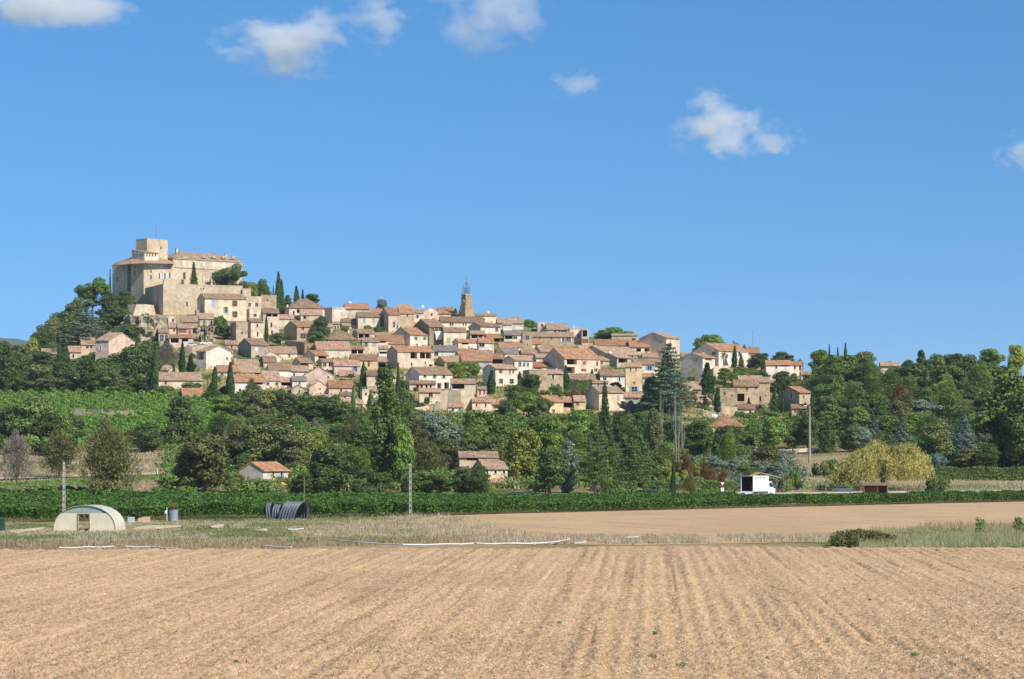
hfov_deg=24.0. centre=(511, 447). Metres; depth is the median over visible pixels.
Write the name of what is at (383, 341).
house
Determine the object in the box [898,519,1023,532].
brown weeds
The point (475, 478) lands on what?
broadleaf tree
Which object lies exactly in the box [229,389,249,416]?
broadleaf tree
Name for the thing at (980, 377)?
scrub tree
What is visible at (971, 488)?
paddock grass
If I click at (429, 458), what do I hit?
scrub tree
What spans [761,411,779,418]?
broadleaf tree
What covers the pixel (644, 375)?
house
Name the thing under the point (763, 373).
broadleaf tree
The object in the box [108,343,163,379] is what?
broadleaf tree
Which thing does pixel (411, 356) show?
house
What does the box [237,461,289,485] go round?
farmhouse
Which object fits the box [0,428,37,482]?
dry tree
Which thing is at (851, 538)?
bramble clump
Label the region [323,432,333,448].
broadleaf tree
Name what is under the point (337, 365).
house
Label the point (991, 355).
broadleaf tree
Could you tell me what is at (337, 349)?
house
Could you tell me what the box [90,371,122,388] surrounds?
broadleaf tree
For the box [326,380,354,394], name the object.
house
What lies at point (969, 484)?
paddock fence
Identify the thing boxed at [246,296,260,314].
house
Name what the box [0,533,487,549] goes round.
dry grass
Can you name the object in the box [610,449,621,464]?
broadleaf tree
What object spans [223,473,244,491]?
broadleaf tree
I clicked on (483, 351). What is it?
house
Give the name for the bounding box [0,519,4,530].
container
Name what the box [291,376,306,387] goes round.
house
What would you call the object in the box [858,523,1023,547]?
pale grass
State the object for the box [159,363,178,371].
house
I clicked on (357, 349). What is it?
house
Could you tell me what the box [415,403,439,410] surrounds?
retaining wall
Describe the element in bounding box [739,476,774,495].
box truck
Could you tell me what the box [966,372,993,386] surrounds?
broadleaf tree
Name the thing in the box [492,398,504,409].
house
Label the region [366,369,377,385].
house
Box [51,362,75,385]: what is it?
broadleaf tree
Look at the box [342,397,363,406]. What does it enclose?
house
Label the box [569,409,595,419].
broadleaf tree
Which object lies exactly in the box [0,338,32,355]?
hills
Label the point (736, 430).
broadleaf tree
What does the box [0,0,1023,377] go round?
sky
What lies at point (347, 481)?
broadleaf tree
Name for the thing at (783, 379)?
broadleaf tree
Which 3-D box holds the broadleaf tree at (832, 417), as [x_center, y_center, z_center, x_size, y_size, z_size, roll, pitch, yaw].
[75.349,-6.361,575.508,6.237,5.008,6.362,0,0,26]
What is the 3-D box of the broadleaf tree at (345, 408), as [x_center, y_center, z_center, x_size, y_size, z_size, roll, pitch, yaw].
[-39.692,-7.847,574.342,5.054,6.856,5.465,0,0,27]
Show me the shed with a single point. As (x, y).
(455, 406)
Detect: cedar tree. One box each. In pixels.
[49,308,108,345]
[571,419,615,493]
[606,437,652,482]
[637,343,700,414]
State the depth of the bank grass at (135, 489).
420.27 m
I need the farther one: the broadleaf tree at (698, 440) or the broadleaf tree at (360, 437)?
the broadleaf tree at (698, 440)
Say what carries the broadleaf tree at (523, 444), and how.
on the ground at (557, 489)
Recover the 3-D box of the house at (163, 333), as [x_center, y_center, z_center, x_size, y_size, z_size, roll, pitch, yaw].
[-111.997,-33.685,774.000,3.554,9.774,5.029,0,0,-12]
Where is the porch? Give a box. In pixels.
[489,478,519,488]
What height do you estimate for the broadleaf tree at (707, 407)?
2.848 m
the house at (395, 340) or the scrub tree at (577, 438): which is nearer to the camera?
the scrub tree at (577, 438)
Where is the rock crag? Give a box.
[120,314,168,344]
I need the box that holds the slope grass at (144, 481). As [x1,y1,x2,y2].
[0,441,174,490]
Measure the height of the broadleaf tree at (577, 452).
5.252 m
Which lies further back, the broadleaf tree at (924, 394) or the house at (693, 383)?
the house at (693, 383)
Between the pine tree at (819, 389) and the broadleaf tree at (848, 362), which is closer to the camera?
the pine tree at (819, 389)
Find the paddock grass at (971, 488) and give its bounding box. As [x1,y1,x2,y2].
[792,446,1000,490]
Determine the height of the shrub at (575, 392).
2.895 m
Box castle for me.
[111,238,243,303]
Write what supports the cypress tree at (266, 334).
on the ground at (557, 489)
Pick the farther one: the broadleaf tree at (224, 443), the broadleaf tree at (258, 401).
the broadleaf tree at (258, 401)
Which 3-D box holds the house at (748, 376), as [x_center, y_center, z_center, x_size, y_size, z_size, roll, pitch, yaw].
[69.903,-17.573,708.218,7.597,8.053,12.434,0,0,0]
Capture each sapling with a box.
[974,517,985,533]
[1012,517,1023,531]
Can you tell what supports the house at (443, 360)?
on the ground at (557, 489)
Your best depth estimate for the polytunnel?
231.78 m
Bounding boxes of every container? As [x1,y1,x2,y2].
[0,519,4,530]
[128,517,134,522]
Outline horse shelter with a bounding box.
[862,482,889,492]
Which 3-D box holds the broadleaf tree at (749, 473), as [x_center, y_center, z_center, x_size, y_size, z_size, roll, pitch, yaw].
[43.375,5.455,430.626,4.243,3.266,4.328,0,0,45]
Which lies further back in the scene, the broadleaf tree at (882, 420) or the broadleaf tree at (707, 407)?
the broadleaf tree at (707, 407)
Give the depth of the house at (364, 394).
615.60 m
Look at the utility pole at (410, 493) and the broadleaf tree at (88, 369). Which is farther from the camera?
the broadleaf tree at (88, 369)
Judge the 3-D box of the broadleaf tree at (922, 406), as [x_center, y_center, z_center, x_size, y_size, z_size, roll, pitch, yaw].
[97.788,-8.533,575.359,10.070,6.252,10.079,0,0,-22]
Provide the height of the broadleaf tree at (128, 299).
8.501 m
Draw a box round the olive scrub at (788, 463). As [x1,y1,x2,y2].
[672,449,809,490]
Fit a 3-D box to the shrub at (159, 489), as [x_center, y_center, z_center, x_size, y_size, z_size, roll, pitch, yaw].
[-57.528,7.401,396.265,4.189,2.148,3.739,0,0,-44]
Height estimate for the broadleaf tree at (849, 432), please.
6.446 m
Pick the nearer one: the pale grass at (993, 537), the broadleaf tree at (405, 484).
the pale grass at (993, 537)
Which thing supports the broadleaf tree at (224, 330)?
on the ground at (557, 489)
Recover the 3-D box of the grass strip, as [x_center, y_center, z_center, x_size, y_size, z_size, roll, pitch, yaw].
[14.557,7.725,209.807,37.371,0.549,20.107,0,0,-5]
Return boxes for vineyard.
[0,385,278,443]
[0,473,175,488]
[0,488,423,518]
[162,491,755,501]
[407,490,1023,512]
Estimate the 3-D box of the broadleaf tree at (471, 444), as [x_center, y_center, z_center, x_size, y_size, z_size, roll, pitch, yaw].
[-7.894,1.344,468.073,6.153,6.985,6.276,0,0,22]
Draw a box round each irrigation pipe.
[59,546,113,547]
[125,546,176,548]
[266,545,291,547]
[330,538,473,544]
[477,538,569,544]
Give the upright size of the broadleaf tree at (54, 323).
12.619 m
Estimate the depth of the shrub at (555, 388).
670.13 m
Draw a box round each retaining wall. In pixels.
[74,408,84,414]
[92,409,102,413]
[106,410,132,414]
[178,344,236,357]
[285,341,308,351]
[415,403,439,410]
[440,390,473,410]
[703,410,721,419]
[713,365,729,381]
[722,406,736,416]
[784,448,833,453]
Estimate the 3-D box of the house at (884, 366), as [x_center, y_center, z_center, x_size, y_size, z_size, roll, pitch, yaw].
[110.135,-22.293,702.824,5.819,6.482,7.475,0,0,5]
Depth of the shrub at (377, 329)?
810.34 m
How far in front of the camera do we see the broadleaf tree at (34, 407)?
530.10 m
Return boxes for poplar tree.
[370,364,403,477]
[560,439,580,493]
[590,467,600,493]
[643,408,664,462]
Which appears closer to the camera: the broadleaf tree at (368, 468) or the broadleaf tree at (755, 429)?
the broadleaf tree at (368, 468)
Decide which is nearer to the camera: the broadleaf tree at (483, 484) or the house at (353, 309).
the broadleaf tree at (483, 484)
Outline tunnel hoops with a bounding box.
[266,501,308,518]
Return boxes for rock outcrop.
[195,324,215,341]
[617,400,650,412]
[694,393,725,409]
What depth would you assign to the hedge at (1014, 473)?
439.78 m
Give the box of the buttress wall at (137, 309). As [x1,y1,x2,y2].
[126,304,157,315]
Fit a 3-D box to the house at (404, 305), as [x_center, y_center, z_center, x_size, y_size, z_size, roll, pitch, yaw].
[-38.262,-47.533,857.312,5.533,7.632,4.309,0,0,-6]
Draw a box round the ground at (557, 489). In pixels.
[0,307,1023,549]
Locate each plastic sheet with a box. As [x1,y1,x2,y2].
[7,527,44,533]
[133,525,181,528]
[208,524,223,527]
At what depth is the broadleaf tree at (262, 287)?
876.51 m
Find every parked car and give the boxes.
[200,341,211,344]
[832,486,851,491]
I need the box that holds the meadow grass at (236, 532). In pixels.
[0,513,474,542]
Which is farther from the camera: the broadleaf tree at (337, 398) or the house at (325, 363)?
the house at (325, 363)
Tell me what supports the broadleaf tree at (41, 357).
on the ground at (557, 489)
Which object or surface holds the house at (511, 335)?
on the ground at (557, 489)
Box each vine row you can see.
[0,500,420,519]
[419,490,1023,513]
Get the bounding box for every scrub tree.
[36,428,83,477]
[78,415,143,489]
[148,348,162,362]
[201,410,230,435]
[222,411,246,440]
[254,409,271,426]
[309,419,328,432]
[333,416,360,443]
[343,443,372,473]
[410,436,448,471]
[562,427,586,451]
[647,440,681,464]
[677,383,694,411]
[678,455,694,476]
[682,472,696,492]
[690,390,697,406]
[694,457,711,479]
[704,466,717,481]
[713,427,738,460]
[717,468,731,480]
[812,367,845,385]
[822,391,847,406]
[843,380,865,397]
[857,355,882,390]
[866,377,888,404]
[876,365,903,398]
[887,382,914,402]
[893,388,913,405]
[902,372,919,398]
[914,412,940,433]
[931,377,962,404]
[931,381,962,418]
[947,400,978,432]
[959,359,992,389]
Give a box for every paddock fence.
[775,486,1014,492]
[921,481,1007,486]
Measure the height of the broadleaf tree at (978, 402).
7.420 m
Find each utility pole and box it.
[62,462,65,510]
[409,464,411,515]
[804,405,810,463]
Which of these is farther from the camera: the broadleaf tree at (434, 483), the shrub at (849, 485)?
the shrub at (849, 485)
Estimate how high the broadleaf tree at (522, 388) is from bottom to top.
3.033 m
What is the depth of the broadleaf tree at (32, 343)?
799.69 m
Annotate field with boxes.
[0,546,1023,678]
[411,502,1023,544]
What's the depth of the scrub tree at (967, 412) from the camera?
524.57 m
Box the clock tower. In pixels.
[458,282,474,315]
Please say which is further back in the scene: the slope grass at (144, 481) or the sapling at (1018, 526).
the slope grass at (144, 481)
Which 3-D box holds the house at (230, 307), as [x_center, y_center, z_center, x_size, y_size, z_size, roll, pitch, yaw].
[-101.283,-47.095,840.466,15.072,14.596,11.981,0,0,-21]
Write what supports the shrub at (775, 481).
on the ground at (557, 489)
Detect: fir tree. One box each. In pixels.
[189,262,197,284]
[200,382,221,399]
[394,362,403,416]
[590,381,619,474]
[644,350,683,416]
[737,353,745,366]
[768,388,780,411]
[815,416,839,452]
[869,415,882,437]
[888,415,913,445]
[946,419,957,445]
[952,414,977,450]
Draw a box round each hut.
[735,403,754,416]
[749,472,781,481]
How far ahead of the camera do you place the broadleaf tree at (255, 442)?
464.38 m
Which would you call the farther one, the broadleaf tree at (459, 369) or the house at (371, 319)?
the house at (371, 319)
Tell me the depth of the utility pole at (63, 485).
255.11 m
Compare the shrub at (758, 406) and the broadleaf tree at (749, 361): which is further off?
the broadleaf tree at (749, 361)
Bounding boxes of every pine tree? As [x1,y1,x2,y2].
[73,277,111,316]
[211,263,249,288]
[813,381,839,397]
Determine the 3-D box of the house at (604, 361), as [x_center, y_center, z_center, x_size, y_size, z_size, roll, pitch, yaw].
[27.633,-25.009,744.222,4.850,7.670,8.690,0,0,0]
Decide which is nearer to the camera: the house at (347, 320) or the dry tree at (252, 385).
the dry tree at (252, 385)
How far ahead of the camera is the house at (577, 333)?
797.76 m
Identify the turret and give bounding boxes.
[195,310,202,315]
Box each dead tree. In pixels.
[659,395,663,442]
[672,397,680,462]
[680,416,684,447]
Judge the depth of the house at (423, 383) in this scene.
666.26 m
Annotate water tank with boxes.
[169,503,177,520]
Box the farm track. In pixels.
[509,490,1018,494]
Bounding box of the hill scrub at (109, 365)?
[0,313,170,392]
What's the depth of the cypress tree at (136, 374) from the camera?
674.08 m
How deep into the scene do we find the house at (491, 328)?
812.38 m
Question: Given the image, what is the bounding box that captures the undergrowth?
[149,404,834,492]
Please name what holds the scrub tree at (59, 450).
on the ground at (557, 489)
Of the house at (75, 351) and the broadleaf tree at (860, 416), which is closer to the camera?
the broadleaf tree at (860, 416)
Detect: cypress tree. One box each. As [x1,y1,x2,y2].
[57,337,61,359]
[134,365,137,380]
[150,343,158,392]
[178,341,185,371]
[186,356,194,371]
[211,366,217,389]
[225,361,234,397]
[264,315,268,342]
[274,271,280,312]
[280,279,284,313]
[293,286,299,301]
[336,482,344,491]
[350,386,355,406]
[358,378,362,397]
[360,361,365,385]
[367,395,371,409]
[486,370,495,393]
[563,365,569,390]
[670,460,676,491]
[699,362,715,394]
[713,387,720,412]
[731,345,737,367]
[781,392,784,411]
[810,387,814,414]
[844,343,846,355]
[923,369,927,387]
[932,375,935,393]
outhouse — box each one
[289,385,305,393]
[332,321,339,329]
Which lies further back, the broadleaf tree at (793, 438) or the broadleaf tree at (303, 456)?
the broadleaf tree at (793, 438)
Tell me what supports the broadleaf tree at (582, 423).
on the ground at (557, 489)
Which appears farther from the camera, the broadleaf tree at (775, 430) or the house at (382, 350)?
the house at (382, 350)
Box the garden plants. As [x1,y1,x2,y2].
[160,318,792,417]
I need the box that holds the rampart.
[145,279,250,314]
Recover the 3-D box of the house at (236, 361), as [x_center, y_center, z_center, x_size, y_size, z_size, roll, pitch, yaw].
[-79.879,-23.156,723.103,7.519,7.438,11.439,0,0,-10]
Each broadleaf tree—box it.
[0,341,11,361]
[0,346,6,359]
[0,351,31,391]
[0,362,5,388]
[0,405,17,438]
[4,394,56,451]
[8,344,31,361]
[12,374,33,391]
[12,417,39,445]
[26,331,50,350]
[26,363,52,391]
[26,412,63,440]
[27,337,39,353]
[30,351,53,364]
[35,375,63,391]
[36,317,64,346]
[39,326,55,347]
[49,311,73,346]
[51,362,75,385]
[54,321,80,345]
[54,408,77,438]
[61,352,70,362]
[62,378,81,391]
[65,302,83,324]
[69,413,86,438]
[74,355,99,385]
[82,317,112,336]
[83,380,103,391]
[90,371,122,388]
[95,293,120,317]
[103,307,132,325]
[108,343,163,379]
[108,377,135,392]
[116,323,140,342]
[117,290,136,307]
[122,296,132,307]
[124,427,137,447]
[130,378,150,391]
[130,422,163,451]
[159,427,177,443]
[163,396,204,443]
[171,445,199,487]
[176,433,231,491]
[204,415,236,432]
[208,394,231,412]
[217,324,229,338]
[217,386,225,393]
[219,437,231,448]
[220,278,229,284]
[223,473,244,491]
[224,448,240,465]
[225,430,244,451]
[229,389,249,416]
[229,453,252,472]
[233,423,282,461]
[236,419,252,427]
[243,389,276,417]
[248,282,258,295]
[249,413,276,424]
[256,279,271,295]
[263,424,314,468]
[269,333,284,343]
[269,390,288,409]
[270,418,291,430]
[276,393,299,417]
[284,295,291,306]
[286,448,310,470]
[287,473,316,493]
[289,416,305,431]
[290,413,310,427]
[295,394,312,422]
[301,395,340,425]
[301,432,325,460]
[304,426,328,443]
[305,294,319,303]
[306,331,324,342]
[306,446,353,491]
[311,316,330,336]
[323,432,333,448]
[328,425,344,440]
[331,394,341,410]
[336,401,354,423]
[344,427,374,455]
[344,474,353,490]
[346,407,367,420]
[349,479,367,491]
[352,412,374,430]
[362,471,395,491]
[365,453,380,473]
[375,367,388,385]
[376,299,388,308]
[388,423,415,482]
[392,380,414,405]
[397,474,416,492]
[401,402,416,422]
[403,411,422,429]
[410,419,430,452]
[412,471,429,492]
[420,473,452,492]
[421,412,458,440]
[431,437,457,449]
[437,437,464,468]
[443,466,476,493]
[446,361,475,377]
[450,425,464,445]
[460,409,496,440]
[460,437,482,450]
[463,427,483,442]
[464,465,490,491]
[469,362,481,378]
[474,424,489,441]
[477,477,491,493]
[479,436,508,462]
[484,422,515,450]
[487,412,500,420]
[489,412,528,431]
[493,399,517,418]
[503,426,542,481]
[504,385,521,409]
[516,383,525,391]
[517,377,527,390]
[517,391,535,415]
[521,374,540,390]
[523,319,535,327]
[524,416,544,437]
[528,388,539,395]
[530,447,571,492]
[532,398,553,416]
[536,412,566,433]
[536,417,563,456]
[558,415,571,422]
[560,411,598,442]
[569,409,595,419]
[572,449,586,466]
[593,330,610,338]
[596,327,623,338]
[608,412,632,443]
[610,382,623,388]
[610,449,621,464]
[616,331,633,332]
[618,424,646,469]
[631,450,659,487]
[633,411,648,435]
[634,410,649,416]
[638,375,658,410]
[653,413,671,436]
[658,459,676,484]
[664,420,685,442]
[668,448,693,461]
[674,461,682,473]
[678,469,687,489]
[679,420,714,455]
[682,423,712,436]
[687,376,694,380]
[691,338,704,350]
[693,466,702,478]
[698,334,724,346]
[702,405,710,411]
[707,456,728,472]
[710,425,744,454]
[715,368,737,383]
[725,459,739,471]
[733,464,755,473]
[738,431,755,447]
[742,469,762,475]
[744,422,761,443]
[746,358,755,367]
[750,446,783,466]
[751,353,768,369]
[751,461,773,474]
[754,370,771,376]
[757,416,789,447]
[759,445,781,461]
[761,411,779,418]
[766,462,788,474]
[770,351,794,360]
[770,371,795,390]
[780,415,803,423]
[782,423,803,448]
[790,373,797,383]
[795,411,820,447]
[808,349,827,370]
[810,364,825,385]
[811,395,839,417]
[815,424,834,445]
[816,411,840,426]
[818,397,845,421]
[820,362,846,382]
[822,354,834,366]
[824,384,844,396]
[825,355,858,379]
[835,424,869,450]
[839,370,851,382]
[839,381,866,394]
[839,398,869,419]
[841,409,853,425]
[844,407,871,430]
[846,386,863,398]
[848,365,883,380]
[849,427,872,446]
[853,351,876,366]
[854,377,865,389]
[859,393,890,409]
[865,408,875,424]
[868,407,892,430]
[876,415,898,432]
[884,398,891,410]
[885,419,920,436]
[889,400,912,419]
[894,362,931,387]
[901,360,912,365]
[904,412,930,431]
[909,399,944,417]
[913,387,932,398]
[916,350,927,367]
[917,389,937,403]
[917,422,955,453]
[926,353,945,378]
[927,365,966,388]
[929,379,959,391]
[943,353,964,368]
[946,405,962,423]
[950,448,978,467]
[955,354,978,383]
[957,399,974,411]
[961,385,983,399]
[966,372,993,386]
[970,394,991,413]
[970,424,991,442]
[971,367,1023,464]
[973,391,990,406]
[975,443,1001,467]
[977,348,1006,367]
[982,385,999,393]
[986,362,1000,374]
[988,368,1009,384]
[1001,390,1023,465]
[1007,344,1023,375]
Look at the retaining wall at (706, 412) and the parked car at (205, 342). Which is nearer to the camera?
the retaining wall at (706, 412)
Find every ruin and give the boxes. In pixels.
[202,269,210,284]
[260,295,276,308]
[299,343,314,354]
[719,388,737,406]
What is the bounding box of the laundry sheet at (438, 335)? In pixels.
[435,331,442,339]
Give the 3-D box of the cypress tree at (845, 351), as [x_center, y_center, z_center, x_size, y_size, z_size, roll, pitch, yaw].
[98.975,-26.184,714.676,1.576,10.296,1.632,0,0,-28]
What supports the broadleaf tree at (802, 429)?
on the ground at (557, 489)
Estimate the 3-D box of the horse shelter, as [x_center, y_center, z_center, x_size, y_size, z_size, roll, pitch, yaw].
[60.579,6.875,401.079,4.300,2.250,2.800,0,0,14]
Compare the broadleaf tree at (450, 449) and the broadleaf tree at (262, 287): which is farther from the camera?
the broadleaf tree at (262, 287)
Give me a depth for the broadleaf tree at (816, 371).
687.53 m
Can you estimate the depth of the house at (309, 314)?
844.36 m
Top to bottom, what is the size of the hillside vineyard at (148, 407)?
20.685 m
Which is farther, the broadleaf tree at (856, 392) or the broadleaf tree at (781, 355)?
the broadleaf tree at (781, 355)
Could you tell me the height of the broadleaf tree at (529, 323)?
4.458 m
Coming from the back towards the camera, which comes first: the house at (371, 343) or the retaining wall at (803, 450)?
the house at (371, 343)
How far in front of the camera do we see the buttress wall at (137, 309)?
846.00 m
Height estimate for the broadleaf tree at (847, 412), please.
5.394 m
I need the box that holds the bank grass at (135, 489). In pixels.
[4,484,174,491]
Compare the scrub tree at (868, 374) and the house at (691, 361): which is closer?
the scrub tree at (868, 374)
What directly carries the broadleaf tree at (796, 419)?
on the ground at (557, 489)
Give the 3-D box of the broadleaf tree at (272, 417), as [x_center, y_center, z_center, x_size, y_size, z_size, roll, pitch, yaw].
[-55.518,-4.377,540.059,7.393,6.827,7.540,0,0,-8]
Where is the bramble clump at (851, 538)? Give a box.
[828,528,897,547]
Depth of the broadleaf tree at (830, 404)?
581.52 m
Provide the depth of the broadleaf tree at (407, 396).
594.60 m
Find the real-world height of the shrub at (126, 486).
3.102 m
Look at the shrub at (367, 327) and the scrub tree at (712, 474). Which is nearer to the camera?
the scrub tree at (712, 474)
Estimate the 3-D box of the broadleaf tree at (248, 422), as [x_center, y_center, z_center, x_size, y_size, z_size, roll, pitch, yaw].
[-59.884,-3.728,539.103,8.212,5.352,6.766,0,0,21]
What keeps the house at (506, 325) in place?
on the ground at (557, 489)
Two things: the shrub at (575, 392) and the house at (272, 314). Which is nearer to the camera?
the shrub at (575, 392)
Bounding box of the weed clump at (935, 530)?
[902,525,964,534]
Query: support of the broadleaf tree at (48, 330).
on the ground at (557, 489)
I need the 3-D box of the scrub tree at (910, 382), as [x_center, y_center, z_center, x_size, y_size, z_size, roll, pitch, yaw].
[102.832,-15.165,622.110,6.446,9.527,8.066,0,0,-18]
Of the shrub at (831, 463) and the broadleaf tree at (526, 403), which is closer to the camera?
the shrub at (831, 463)
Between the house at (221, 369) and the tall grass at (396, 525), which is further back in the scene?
the house at (221, 369)
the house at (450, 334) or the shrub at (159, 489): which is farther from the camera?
the house at (450, 334)
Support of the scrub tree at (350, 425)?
on the ground at (557, 489)
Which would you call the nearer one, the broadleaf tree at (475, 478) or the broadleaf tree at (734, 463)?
the broadleaf tree at (475, 478)
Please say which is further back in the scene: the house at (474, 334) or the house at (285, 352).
the house at (474, 334)
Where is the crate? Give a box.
[141,517,149,522]
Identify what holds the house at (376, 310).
on the ground at (557, 489)
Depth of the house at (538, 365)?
722.58 m
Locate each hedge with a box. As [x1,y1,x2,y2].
[568,379,592,390]
[600,480,637,493]
[642,480,670,492]
[694,479,735,493]
[733,367,756,376]
[933,465,1023,480]
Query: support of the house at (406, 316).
on the ground at (557, 489)
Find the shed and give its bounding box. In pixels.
[447,403,463,412]
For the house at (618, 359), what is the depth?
740.78 m
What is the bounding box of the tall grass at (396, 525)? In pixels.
[345,511,529,537]
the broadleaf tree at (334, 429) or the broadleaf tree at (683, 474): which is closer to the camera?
the broadleaf tree at (683, 474)
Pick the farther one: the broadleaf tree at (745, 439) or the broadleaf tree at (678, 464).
the broadleaf tree at (745, 439)
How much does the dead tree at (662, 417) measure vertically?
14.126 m
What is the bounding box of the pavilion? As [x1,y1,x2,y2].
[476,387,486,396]
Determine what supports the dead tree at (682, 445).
on the ground at (557, 489)
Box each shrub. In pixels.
[0,434,20,454]
[0,487,22,491]
[20,433,50,455]
[23,485,57,491]
[51,437,77,449]
[58,485,86,490]
[77,443,85,451]
[87,478,119,490]
[116,482,132,490]
[152,487,168,491]
[154,385,174,395]
[175,485,195,490]
[181,382,201,387]
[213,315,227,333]
[239,480,273,492]
[270,483,287,492]
[340,325,348,331]
[356,486,377,492]
[363,325,372,328]
[373,326,385,331]
[415,402,424,407]
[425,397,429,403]
[488,484,494,492]
[539,390,550,394]
[548,385,562,391]
[552,391,561,396]
[567,390,586,396]
[722,476,740,489]
[735,411,744,416]
[741,412,757,417]
[755,403,762,410]
[758,406,769,414]
[772,478,782,484]
[777,474,793,490]
[789,469,799,489]
[795,481,803,489]
[811,461,829,475]
[817,485,825,490]
[826,459,840,474]
[838,483,853,490]
[925,471,937,485]
[925,482,943,490]
[932,453,947,467]
[938,477,950,490]
[966,457,978,467]
[995,456,1012,467]
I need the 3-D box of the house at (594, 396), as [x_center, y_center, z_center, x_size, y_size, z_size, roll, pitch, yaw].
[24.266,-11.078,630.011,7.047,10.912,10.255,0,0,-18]
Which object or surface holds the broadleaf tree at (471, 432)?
on the ground at (557, 489)
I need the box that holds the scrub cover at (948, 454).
[785,370,1023,467]
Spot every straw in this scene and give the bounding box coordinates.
[756,447,1023,493]
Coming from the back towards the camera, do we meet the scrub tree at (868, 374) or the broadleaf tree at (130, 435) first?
the scrub tree at (868, 374)
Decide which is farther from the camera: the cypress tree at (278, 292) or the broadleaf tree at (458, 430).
the cypress tree at (278, 292)
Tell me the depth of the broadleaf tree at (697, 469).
429.45 m
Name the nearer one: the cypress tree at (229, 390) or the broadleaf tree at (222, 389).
the cypress tree at (229, 390)
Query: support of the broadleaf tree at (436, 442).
on the ground at (557, 489)
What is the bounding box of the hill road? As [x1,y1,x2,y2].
[0,473,159,478]
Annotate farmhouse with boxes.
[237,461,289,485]
[457,448,498,468]
[472,459,508,481]
[506,463,520,476]
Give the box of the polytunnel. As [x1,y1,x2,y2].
[53,504,125,530]
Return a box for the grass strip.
[473,531,844,544]
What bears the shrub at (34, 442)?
on the ground at (557, 489)
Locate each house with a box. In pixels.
[40,347,57,358]
[67,346,81,358]
[78,335,94,355]
[94,332,135,362]
[157,328,169,345]
[158,372,202,388]
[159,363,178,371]
[167,316,175,322]
[167,323,176,333]
[168,334,193,346]
[176,322,192,333]
[180,315,197,329]
[180,388,203,396]
[195,345,231,368]
[197,292,246,320]
[198,313,214,333]
[215,364,239,377]
[223,339,238,350]
[230,322,247,342]
[232,358,259,365]
[233,373,265,392]
[237,338,269,358]
[239,364,260,373]
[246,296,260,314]
[246,309,258,319]
[246,318,262,337]
[260,350,280,361]
[260,370,280,387]
[261,307,278,334]
[261,356,276,366]
[266,363,291,376]
[269,345,296,359]
[279,314,293,328]
[280,376,291,386]
[283,299,324,317]
[284,320,313,340]
[291,365,308,375]
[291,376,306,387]
[292,357,313,369]
[299,309,322,320]
[302,366,334,384]
[303,349,328,361]
[306,379,328,395]
[314,341,350,357]
[316,358,332,369]
[319,393,335,397]
[324,307,349,322]
[326,330,357,340]
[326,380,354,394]
[327,322,332,332]
[331,360,360,374]
[338,370,355,376]
[339,390,350,401]
[340,318,356,325]
[341,323,356,327]
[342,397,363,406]
[343,301,369,317]
[349,354,377,369]
[350,344,364,353]
[352,329,375,339]
[355,312,380,328]
[360,336,379,353]
[360,389,369,408]
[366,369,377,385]
[366,385,381,397]
[369,307,382,313]
[376,334,404,347]
[377,356,387,367]
[378,346,387,356]
[379,337,387,345]
[380,307,399,331]
[386,346,434,368]
[393,327,427,345]
[396,304,412,309]
[398,307,413,326]
[404,367,452,388]
[408,380,435,390]
[413,308,423,321]
[413,318,444,345]
[418,388,440,403]
[422,305,440,319]
[431,344,458,357]
[435,356,458,366]
[437,307,454,315]
[439,316,484,329]
[443,327,466,344]
[450,378,475,394]
[452,339,476,349]
[456,347,474,354]
[459,353,492,374]
[468,321,500,334]
[469,329,485,338]
[471,397,491,411]
[474,310,496,322]
[475,350,492,352]
[476,336,493,352]
[482,364,517,386]
[485,332,500,342]
[491,353,503,363]
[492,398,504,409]
[495,347,520,356]
[496,317,523,329]
[497,343,522,349]
[502,321,512,331]
[502,330,521,341]
[502,354,532,373]
[520,339,541,348]
[520,349,534,358]
[521,333,532,348]
[523,370,546,390]
[531,331,574,347]
[532,361,552,369]
[533,353,547,361]
[534,395,563,412]
[536,322,546,331]
[536,346,552,352]
[542,348,600,374]
[545,321,567,331]
[546,368,563,390]
[561,397,573,410]
[568,325,581,343]
[569,374,608,385]
[572,395,585,409]
[577,345,596,347]
[581,329,588,344]
[585,385,623,410]
[589,346,640,357]
[593,339,628,346]
[598,369,624,388]
[599,356,609,365]
[604,351,630,366]
[611,333,637,339]
[623,392,642,403]
[624,362,642,391]
[628,340,650,353]
[632,358,657,376]
[639,332,680,357]
[641,352,657,357]
[642,373,652,384]
[680,352,715,381]
[683,381,697,390]
[691,343,748,366]
[692,386,701,394]
[708,414,744,431]
[731,379,759,403]
[737,374,761,378]
[746,346,759,363]
[756,377,769,402]
[764,359,791,379]
[777,386,810,411]
[790,404,806,415]
[791,361,803,375]
[799,371,811,379]
[879,360,899,373]
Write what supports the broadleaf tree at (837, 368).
on the ground at (557, 489)
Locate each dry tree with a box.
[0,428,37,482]
[157,340,178,363]
[239,378,267,414]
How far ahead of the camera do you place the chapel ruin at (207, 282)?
866.38 m
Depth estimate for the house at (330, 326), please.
812.21 m
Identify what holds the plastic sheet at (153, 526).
on the ground at (557, 489)
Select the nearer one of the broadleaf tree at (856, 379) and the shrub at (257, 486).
the shrub at (257, 486)
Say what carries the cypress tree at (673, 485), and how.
on the ground at (557, 489)
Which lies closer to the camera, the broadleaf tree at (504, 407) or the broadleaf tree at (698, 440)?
the broadleaf tree at (698, 440)
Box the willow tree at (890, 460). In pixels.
[825,436,936,487]
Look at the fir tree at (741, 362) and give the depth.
757.36 m

